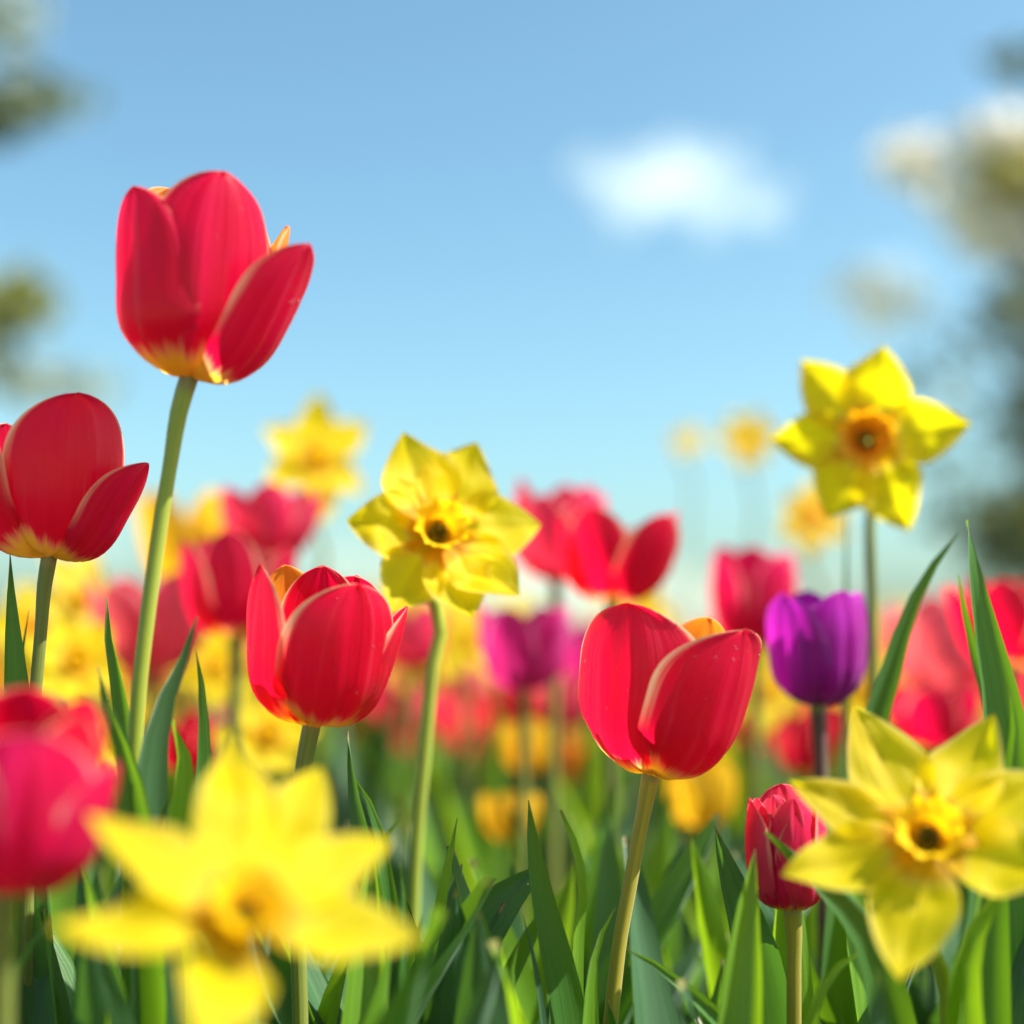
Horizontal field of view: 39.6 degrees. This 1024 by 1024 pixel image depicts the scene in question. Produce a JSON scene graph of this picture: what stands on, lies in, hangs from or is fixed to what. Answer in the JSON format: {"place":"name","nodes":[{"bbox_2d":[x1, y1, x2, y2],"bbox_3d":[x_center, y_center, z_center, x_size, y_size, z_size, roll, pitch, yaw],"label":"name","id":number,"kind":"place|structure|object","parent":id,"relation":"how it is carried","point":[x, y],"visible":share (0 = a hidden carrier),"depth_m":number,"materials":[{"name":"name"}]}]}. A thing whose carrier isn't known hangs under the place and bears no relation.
{"place":"outdoors","nodes":[
{"label":"outdoors","id":0,"kind":"place"},
{"bbox_2d":[0,0,121,408],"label":"broadleaf tree","id":1,"kind":"object","parent":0,"point":[26,308],"visible":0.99,"depth_m":6.95,"materials":[{"name":"green plant"}]},
{"bbox_2d":[0,0,1023,627],"label":"sky","id":2,"kind":"structure","parent":0,"point":[557,238],"materials":[{"name":"blue"}]},
{"bbox_2d":[818,37,1023,584],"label":"flowering tree","id":3,"kind":"object","parent":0,"point":[989,197],"visible":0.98,"depth_m":6.95,"materials":[{"name":"grey plant"}]},
{"label":"flower bed soil","id":4,"kind":"structure","parent":0,"visible":0},
{"bbox_2d":[0,581,54,679],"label":"daffodil","id":5,"kind":"object","parent":4,"relation":"on","point":[25,593],"visible":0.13,"depth_m":1.15,"materials":[{"name":"yellow plant"}]},
{"bbox_2d":[14,893,53,1023],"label":"leaf tuft","id":6,"kind":"object","parent":4,"relation":"on","point":[33,1004],"visible":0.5,"depth_m":0.50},
{"bbox_2d":[14,873,88,1023],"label":"leaf tuft","id":7,"kind":"object","parent":4,"relation":"on","point":[82,909],"visible":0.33,"depth_m":0.46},
{"bbox_2d":[41,907,71,1023],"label":"leaf tuft","id":8,"kind":"object","parent":4,"relation":"on","point":[62,1008],"visible":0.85,"depth_m":0.49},
{"bbox_2d":[0,687,118,1023],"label":"tulip","id":9,"kind":"object","parent":4,"relation":"on","point":[58,784],"visible":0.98,"depth_m":0.35,"materials":[{"name":"pink plant"}]},
{"bbox_2d":[49,877,76,961],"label":"leaf tuft","id":10,"kind":"object","parent":4,"relation":"on","point":[62,900],"visible":0.06,"depth_m":0.63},
{"bbox_2d":[27,558,111,625],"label":"daffodil","id":11,"kind":"object","parent":4,"relation":"on","point":[69,597],"visible":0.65,"depth_m":0.95,"materials":[{"name":"yellow plant"}]},
{"bbox_2d":[22,611,124,703],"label":"daffodil","id":12,"kind":"object","parent":4,"relation":"on","point":[75,656],"visible":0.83,"depth_m":0.80,"materials":[{"name":"yellow plant"}]},
{"bbox_2d":[0,392,148,986],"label":"tulip","id":13,"kind":"object","parent":4,"relation":"on","point":[72,486],"visible":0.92,"depth_m":0.48,"materials":[{"name":"red plant"}]},
{"bbox_2d":[52,928,136,1023],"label":"leaf tuft","id":14,"kind":"object","parent":4,"relation":"on","point":[100,990],"visible":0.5,"depth_m":0.42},
{"bbox_2d":[88,839,120,907],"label":"leaf tuft","id":15,"kind":"object","parent":4,"relation":"on","point":[112,871],"visible":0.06,"depth_m":1.04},
{"bbox_2d":[84,869,129,1023],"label":"leaf tuft","id":16,"kind":"object","parent":4,"relation":"on","point":[94,907],"visible":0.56,"depth_m":0.44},
{"bbox_2d":[71,690,144,893],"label":"daffodil","id":17,"kind":"object","parent":4,"relation":"on","point":[109,755],"visible":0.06,"depth_m":0.73,"materials":[{"name":"yellow plant"}]},
{"bbox_2d":[86,571,206,733],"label":"tulip","id":18,"kind":"object","parent":4,"relation":"on","point":[173,623],"visible":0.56,"depth_m":0.86,"materials":[{"name":"red plant"}]},
{"bbox_2d":[136,489,223,713],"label":"yellow tulip","id":19,"kind":"object","parent":4,"relation":"on","point":[198,523],"visible":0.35,"depth_m":0.98,"materials":[{"name":"yellow plant"}]},
{"bbox_2d":[168,711,213,772],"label":"tulip","id":20,"kind":"object","parent":4,"relation":"on","point":[187,726],"visible":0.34,"depth_m":0.77,"materials":[{"name":"red plant"}]},
{"bbox_2d":[170,669,228,720],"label":"daffodil","id":21,"kind":"object","parent":4,"relation":"on","point":[219,707],"visible":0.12,"depth_m":1.24,"materials":[{"name":"yellow plant"}]},
{"bbox_2d":[97,170,314,1023],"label":"tulip","id":22,"kind":"object","parent":4,"relation":"on","point":[212,283],"visible":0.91,"depth_m":0.46,"materials":[{"name":"red plant"}]},
{"bbox_2d":[181,634,248,749],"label":"daffodil","id":23,"kind":"object","parent":4,"relation":"on","point":[213,654],"visible":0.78,"depth_m":0.95,"materials":[{"name":"yellow plant"}]},
{"bbox_2d":[180,529,295,744],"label":"tulip","id":24,"kind":"object","parent":4,"relation":"on","point":[217,571],"visible":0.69,"depth_m":0.72,"materials":[{"name":"red plant"}]},
{"bbox_2d":[54,732,423,1023],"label":"daffodil","id":25,"kind":"object","parent":4,"relation":"on","point":[262,855],"visible":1,"depth_m":0.33,"materials":[{"name":"yellow plant"}]},
{"bbox_2d":[214,696,301,774],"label":"daffodil","id":26,"kind":"object","parent":4,"relation":"on","point":[269,742],"visible":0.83,"depth_m":0.85,"materials":[{"name":"yellow plant"}]},
{"bbox_2d":[219,482,324,935],"bbox_3d":[-0.144,0.196,0.844,0.063,0.428,0.061,0,-5,0],"label":"tulip","id":27,"kind":"object","parent":4,"relation":"on","point":[270,520],"visible":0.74,"depth_m":0.84,"materials":[{"name":"red plant"}]},
{"bbox_2d":[261,392,366,768],"bbox_3d":[-0.133,0.168,0.968,0.055,0.506,0.081,-3,-6,28],"label":"daffodil","id":28,"kind":"object","parent":4,"relation":"on","point":[316,445],"visible":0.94,"depth_m":0.98,"materials":[{"name":"yellow plant"}]},
{"bbox_2d":[246,564,407,1023],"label":"tulip","id":29,"kind":"object","parent":4,"relation":"on","point":[323,644],"visible":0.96,"depth_m":0.47,"materials":[{"name":"red plant"}]},
{"bbox_2d":[320,691,402,835],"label":"leaf tuft","id":30,"kind":"object","parent":4,"relation":"on","point":[368,772],"visible":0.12,"depth_m":1.15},
{"bbox_2d":[320,704,402,802],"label":"leaf tuft","id":31,"kind":"object","parent":4,"relation":"on","point":[328,734],"visible":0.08,"depth_m":1.16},
{"bbox_2d":[253,886,470,1023],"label":"leaf tuft","id":32,"kind":"object","parent":4,"relation":"on","point":[441,1007],"visible":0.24,"depth_m":0.48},
{"bbox_2d":[341,865,387,1023],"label":"leaf tuft","id":33,"kind":"object","parent":4,"relation":"on","point":[363,974],"visible":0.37,"depth_m":0.47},
{"bbox_2d":[356,722,392,812],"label":"leaf tuft","id":34,"kind":"object","parent":4,"relation":"on","point":[363,747],"visible":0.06,"depth_m":1.33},
{"bbox_2d":[346,730,407,1001],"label":"leaf tuft","id":35,"kind":"object","parent":4,"relation":"on","point":[389,903],"visible":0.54,"depth_m":0.50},
{"bbox_2d":[253,876,505,1023],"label":"leaf tuft","id":36,"kind":"object","parent":4,"relation":"on","point":[330,1003],"visible":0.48,"depth_m":0.49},
{"bbox_2d":[359,667,423,843],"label":"tulip","id":37,"kind":"object","parent":4,"relation":"on","point":[388,698],"visible":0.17,"depth_m":1.24,"materials":[{"name":"red plant"}]},
{"bbox_2d":[332,722,479,834],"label":"leaf tuft","id":38,"kind":"object","parent":4,"relation":"on","point":[435,804],"visible":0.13,"depth_m":1.11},
{"bbox_2d":[307,894,510,1023],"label":"leaf tuft","id":39,"kind":"object","parent":4,"relation":"on","point":[479,959],"visible":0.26,"depth_m":0.44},
{"bbox_2d":[368,766,453,911],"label":"leaf tuft","id":40,"kind":"object","parent":4,"relation":"on","point":[434,854],"visible":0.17,"depth_m":0.90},
{"bbox_2d":[392,603,433,858],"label":"tulip","id":41,"kind":"object","parent":4,"relation":"on","point":[413,652],"visible":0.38,"depth_m":1.04,"materials":[{"name":"red plant"}]},
{"bbox_2d":[360,711,465,877],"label":"leaf tuft","id":42,"kind":"object","parent":4,"relation":"on","point":[397,771],"visible":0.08,"depth_m":1.19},
{"bbox_2d":[381,604,468,877],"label":"daffodil","id":43,"kind":"object","parent":4,"relation":"on","point":[421,673],"visible":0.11,"depth_m":1.20,"materials":[{"name":"yellow plant"}]},
{"bbox_2d":[324,821,537,1000],"bbox_3d":[-0.049,0.254,0.536,0.066,0.256,0.121,4,-7,-40],"label":"leaf tuft","id":44,"kind":"object","parent":4,"relation":"on","point":[523,953],"visible":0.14,"depth_m":0.52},
{"bbox_2d":[363,864,505,1023],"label":"leaf tuft","id":45,"kind":"object","parent":4,"relation":"on","point":[400,1007],"visible":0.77,"depth_m":0.40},
{"bbox_2d":[346,432,540,953],"bbox_3d":[-0.023,0.177,0.572,0.065,0.418,0.081,-2,-5,20],"label":"daffodil","id":46,"kind":"object","parent":4,"relation":"on","point":[437,529],"visible":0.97,"depth_m":0.57,"materials":[{"name":"yellow plant"}]},
{"bbox_2d":[427,718,471,799],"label":"leaf tuft","id":47,"kind":"object","parent":4,"relation":"on","point":[449,754],"visible":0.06,"depth_m":1.30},
{"bbox_2d":[427,687,486,800],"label":"tulip","id":48,"kind":"object","parent":4,"relation":"on","point":[449,716],"visible":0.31,"depth_m":1.29,"materials":[{"name":"red plant"}]},
{"bbox_2d":[436,661,486,705],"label":"tulip","id":49,"kind":"object","parent":4,"relation":"on","point":[475,676],"visible":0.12,"depth_m":1.57,"materials":[{"name":"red plant"}]},
{"bbox_2d":[377,810,547,1023],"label":"leaf tuft","id":50,"kind":"object","parent":4,"relation":"on","point":[512,892],"visible":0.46,"depth_m":0.52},
{"bbox_2d":[443,609,493,827],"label":"daffodil","id":51,"kind":"object","parent":4,"relation":"on","point":[461,645],"visible":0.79,"depth_m":1.10,"materials":[{"name":"yellow plant"}]},
{"bbox_2d":[431,748,516,891],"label":"leaf tuft","id":52,"kind":"object","parent":4,"relation":"on","point":[466,843],"visible":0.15,"depth_m":1.07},
{"bbox_2d":[446,846,526,1023],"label":"leaf tuft","id":53,"kind":"object","parent":4,"relation":"on","point":[516,1014],"visible":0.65,"depth_m":0.42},
{"bbox_2d":[465,689,542,892],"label":"leaf tuft","id":54,"kind":"object","parent":4,"relation":"on","point":[490,782],"visible":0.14,"depth_m":1.07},
{"bbox_2d":[477,684,540,793],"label":"tulip","id":55,"kind":"object","parent":4,"relation":"on","point":[508,702],"visible":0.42,"depth_m":1.08,"materials":[{"name":"red plant"}]},
{"bbox_2d":[480,792,539,877],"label":"tulip","id":56,"kind":"object","parent":4,"relation":"on","point":[497,817],"visible":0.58,"depth_m":0.84,"materials":[{"name":"yellow plant"}]},
{"bbox_2d":[478,603,569,929],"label":"tulip","id":57,"kind":"object","parent":4,"relation":"on","point":[523,656],"visible":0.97,"depth_m":0.78,"materials":[{"name":"pink plant"}]},
{"bbox_2d":[501,717,548,795],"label":"tulip","id":58,"kind":"object","parent":4,"relation":"on","point":[538,746],"visible":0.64,"depth_m":0.94,"materials":[{"name":"yellow plant"}]},
{"bbox_2d":[502,757,577,884],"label":"leaf tuft","id":59,"kind":"object","parent":4,"relation":"on","point":[540,783],"visible":0.05,"depth_m":1.13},
{"bbox_2d":[469,802,633,1023],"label":"leaf tuft","id":60,"kind":"object","parent":4,"relation":"on","point":[609,887],"visible":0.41,"depth_m":0.62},
{"bbox_2d":[531,673,584,890],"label":"tulip","id":61,"kind":"object","parent":4,"relation":"on","point":[570,715],"visible":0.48,"depth_m":1.09,"materials":[{"name":"red plant"}]},
{"bbox_2d":[513,479,605,896],"bbox_3d":[0.028,0.194,0.821,0.057,0.428,0.061,0,-5,0],"label":"tulip","id":62,"kind":"object","parent":4,"relation":"on","point":[538,555],"visible":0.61,"depth_m":0.83,"materials":[{"name":"red plant"}]},
{"bbox_2d":[408,812,719,1023],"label":"leaf tuft","id":63,"kind":"object","parent":4,"relation":"on","point":[669,897],"visible":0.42,"depth_m":0.58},
{"bbox_2d":[513,808,625,964],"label":"leaf tuft","id":64,"kind":"object","parent":4,"relation":"on","point":[530,913],"visible":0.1,"depth_m":0.81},
{"bbox_2d":[563,728,583,785],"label":"tulip","id":65,"kind":"object","parent":4,"relation":"on","point":[572,755],"visible":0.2,"depth_m":1.23,"materials":[{"name":"orange plant"}]},
{"bbox_2d":[536,773,660,862],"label":"leaf tuft","id":66,"kind":"object","parent":4,"relation":"on","point":[654,820],"visible":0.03,"depth_m":1.14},
{"bbox_2d":[565,730,632,877],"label":"leaf tuft","id":67,"kind":"object","parent":4,"relation":"on","point":[588,798],"visible":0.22,"depth_m":1.13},
{"bbox_2d":[584,783,614,964],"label":"leaf tuft","id":68,"kind":"object","parent":4,"relation":"on","point":[592,886],"visible":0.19,"depth_m":0.66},
{"bbox_2d":[505,803,702,1004],"bbox_3d":[0.035,0.266,0.668,0.129,0.256,0.046,4,-7,-39],"label":"leaf tuft","id":69,"kind":"object","parent":4,"relation":"on","point":[685,964],"visible":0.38,"depth_m":0.68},
{"bbox_2d":[560,620,655,890],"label":"tulip","id":70,"kind":"object","parent":4,"relation":"on","point":[576,638],"visible":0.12,"depth_m":1.15,"materials":[{"name":"pink plant"}]},
{"bbox_2d":[557,503,679,811],"bbox_3d":[0.055,0.196,0.726,0.064,0.408,0.073,0,-5,0],"label":"tulip","id":71,"kind":"object","parent":4,"relation":"on","point":[609,558],"visible":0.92,"depth_m":0.71,"materials":[{"name":"red plant"}]},
{"bbox_2d":[574,813,664,901],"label":"leaf tuft","id":72,"kind":"object","parent":4,"relation":"on","point":[649,851],"visible":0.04,"depth_m":1.04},
{"bbox_2d":[559,774,690,958],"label":"leaf tuft","id":73,"kind":"object","parent":4,"relation":"on","point":[683,941],"visible":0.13,"depth_m":0.94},
{"bbox_2d":[570,729,691,851],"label":"leaf tuft","id":74,"kind":"object","parent":4,"relation":"on","point":[685,831],"visible":0.06,"depth_m":1.24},
{"bbox_2d":[527,602,761,1023],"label":"tulip","id":75,"kind":"object","parent":4,"relation":"on","point":[662,696],"visible":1,"depth_m":0.48,"materials":[{"name":"red plant"}]},
{"bbox_2d":[619,587,677,787],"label":"daffodil","id":76,"kind":"object","parent":4,"relation":"on","point":[653,600],"visible":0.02,"depth_m":1.11,"materials":[{"name":"yellow plant"}]},
{"bbox_2d":[567,817,745,1023],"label":"leaf tuft","id":77,"kind":"object","parent":4,"relation":"on","point":[715,881],"visible":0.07,"depth_m":0.71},
{"bbox_2d":[615,763,716,837],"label":"leaf tuft","id":78,"kind":"object","parent":4,"relation":"on","point":[629,818],"visible":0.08,"depth_m":1.34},
{"bbox_2d":[649,788,698,983],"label":"leaf tuft","id":79,"kind":"object","parent":4,"relation":"on","point":[665,853],"visible":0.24,"depth_m":0.78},
{"bbox_2d":[669,422,706,620],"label":"daffodil","id":80,"kind":"object","parent":4,"relation":"on","point":[682,441],"visible":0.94,"depth_m":1.72,"materials":[{"name":"yellow plant"}]},
{"bbox_2d":[666,757,736,921],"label":"tulip","id":81,"kind":"object","parent":4,"relation":"on","point":[699,802],"visible":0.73,"depth_m":0.84,"materials":[{"name":"yellow plant"}]},
{"bbox_2d":[690,836,728,997],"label":"leaf tuft","id":82,"kind":"object","parent":4,"relation":"on","point":[715,945],"visible":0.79,"depth_m":0.57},
{"bbox_2d":[684,816,735,940],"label":"leaf tuft","id":83,"kind":"object","parent":4,"relation":"on","point":[724,829],"visible":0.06,"depth_m":0.93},
{"bbox_2d":[712,729,748,857],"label":"leaf tuft","id":84,"kind":"object","parent":4,"relation":"on","point":[738,761],"visible":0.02,"depth_m":1.25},
{"bbox_2d":[718,849,761,1023],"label":"leaf tuft","id":85,"kind":"object","parent":4,"relation":"on","point":[741,999],"visible":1,"depth_m":0.45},
{"bbox_2d":[713,409,779,762],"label":"daffodil","id":86,"kind":"object","parent":4,"relation":"on","point":[746,440],"visible":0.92,"depth_m":1.45,"materials":[{"name":"yellow plant"}]},
{"bbox_2d":[710,545,796,800],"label":"tulip","id":87,"kind":"object","parent":4,"relation":"on","point":[749,584],"visible":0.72,"depth_m":0.84,"materials":[{"name":"red plant"}]},
{"bbox_2d":[623,835,909,1023],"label":"leaf tuft","id":88,"kind":"object","parent":4,"relation":"on","point":[653,1001],"visible":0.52,"depth_m":0.54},
{"bbox_2d":[744,648,803,785],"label":"daffodil","id":89,"kind":"object","parent":4,"relation":"on","point":[776,702],"visible":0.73,"depth_m":1.05,"materials":[{"name":"yellow plant"}]},
{"bbox_2d":[731,848,817,974],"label":"leaf tuft","id":90,"kind":"object","parent":4,"relation":"on","point":[768,913],"visible":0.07,"depth_m":0.63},
{"bbox_2d":[773,909,813,1023],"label":"leaf tuft","id":91,"kind":"object","parent":4,"relation":"on","point":[779,936],"visible":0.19,"depth_m":0.52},
{"bbox_2d":[777,708,833,778],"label":"tulip","id":92,"kind":"object","parent":4,"relation":"on","point":[795,746],"visible":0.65,"depth_m":0.94,"materials":[{"name":"red plant"}]},
{"bbox_2d":[773,704,841,784],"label":"tulip","id":93,"kind":"object","parent":4,"relation":"on","point":[835,710],"visible":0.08,"depth_m":1.19,"materials":[{"name":"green plant"}]},
{"bbox_2d":[804,904,817,963],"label":"leaf tuft","id":94,"kind":"object","parent":4,"relation":"on","point":[810,915],"visible":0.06,"depth_m":0.69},
{"bbox_2d":[776,479,850,777],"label":"daffodil","id":95,"kind":"object","parent":4,"relation":"on","point":[808,525],"visible":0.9,"depth_m":1.15,"materials":[{"name":"yellow plant"}]},
{"bbox_2d":[714,783,916,1023],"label":"tulip","id":96,"kind":"object","parent":4,"relation":"on","point":[785,824],"visible":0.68,"depth_m":0.48,"materials":[{"name":"pink plant"}]},
{"bbox_2d":[766,590,867,982],"bbox_3d":[0.133,0.211,0.608,0.044,0.356,0.045,0,-5,0],"label":"tulip","id":97,"kind":"object","parent":4,"relation":"on","point":[817,645],"visible":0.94,"depth_m":0.60,"materials":[{"name":"purple plant"}]},
{"bbox_2d":[689,892,1023,1023],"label":"leaf tuft","id":98,"kind":"object","parent":4,"relation":"on","point":[1017,989],"visible":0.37,"depth_m":0.52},
{"bbox_2d":[770,346,970,1023],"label":"daffodil","id":99,"kind":"object","parent":4,"relation":"on","point":[840,422],"visible":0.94,"depth_m":0.65,"materials":[{"name":"yellow plant"}]},
{"bbox_2d":[836,647,907,724],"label":"daffodil","id":100,"kind":"object","parent":4,"relation":"on","point":[858,698],"visible":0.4,"depth_m":0.95,"materials":[{"name":"yellow plant"}]},
{"bbox_2d":[781,690,1023,1023],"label":"daffodil","id":101,"kind":"object","parent":4,"relation":"on","point":[908,821],"visible":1,"depth_m":0.42,"materials":[{"name":"yellow plant"}]},
{"bbox_2d":[908,981,931,1023],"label":"leaf tuft","id":102,"kind":"object","parent":4,"relation":"on","point":[921,1014],"visible":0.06,"depth_m":0.62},
{"bbox_2d":[865,892,981,1023],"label":"leaf tuft","id":103,"kind":"object","parent":4,"relation":"on","point":[876,1012],"visible":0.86,"depth_m":0.40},
{"bbox_2d":[886,594,972,686],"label":"tulip","id":104,"kind":"object","parent":4,"relation":"on","point":[936,652],"visible":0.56,"depth_m":0.97,"materials":[{"name":"red plant"}]},
{"bbox_2d":[889,683,981,983],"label":"tulip","id":105,"kind":"object","parent":4,"relation":"on","point":[930,718],"visible":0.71,"depth_m":0.82,"materials":[{"name":"red plant"}]},
{"bbox_2d":[916,869,967,1023],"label":"leaf tuft","id":106,"kind":"object","parent":4,"relation":"on","point":[954,939],"visible":0.06,"depth_m":0.63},
{"bbox_2d":[945,578,1023,686],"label":"tulip","id":107,"kind":"object","parent":4,"relation":"on","point":[1006,596],"visible":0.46,"depth_m":0.76,"materials":[{"name":"red plant"}]},
{"bbox_2d":[957,520,1023,972],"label":"leaf tuft","id":108,"kind":"object","parent":4,"relation":"on","point":[994,675],"visible":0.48,"depth_m":0.52,"materials":[{"name":"plant"}]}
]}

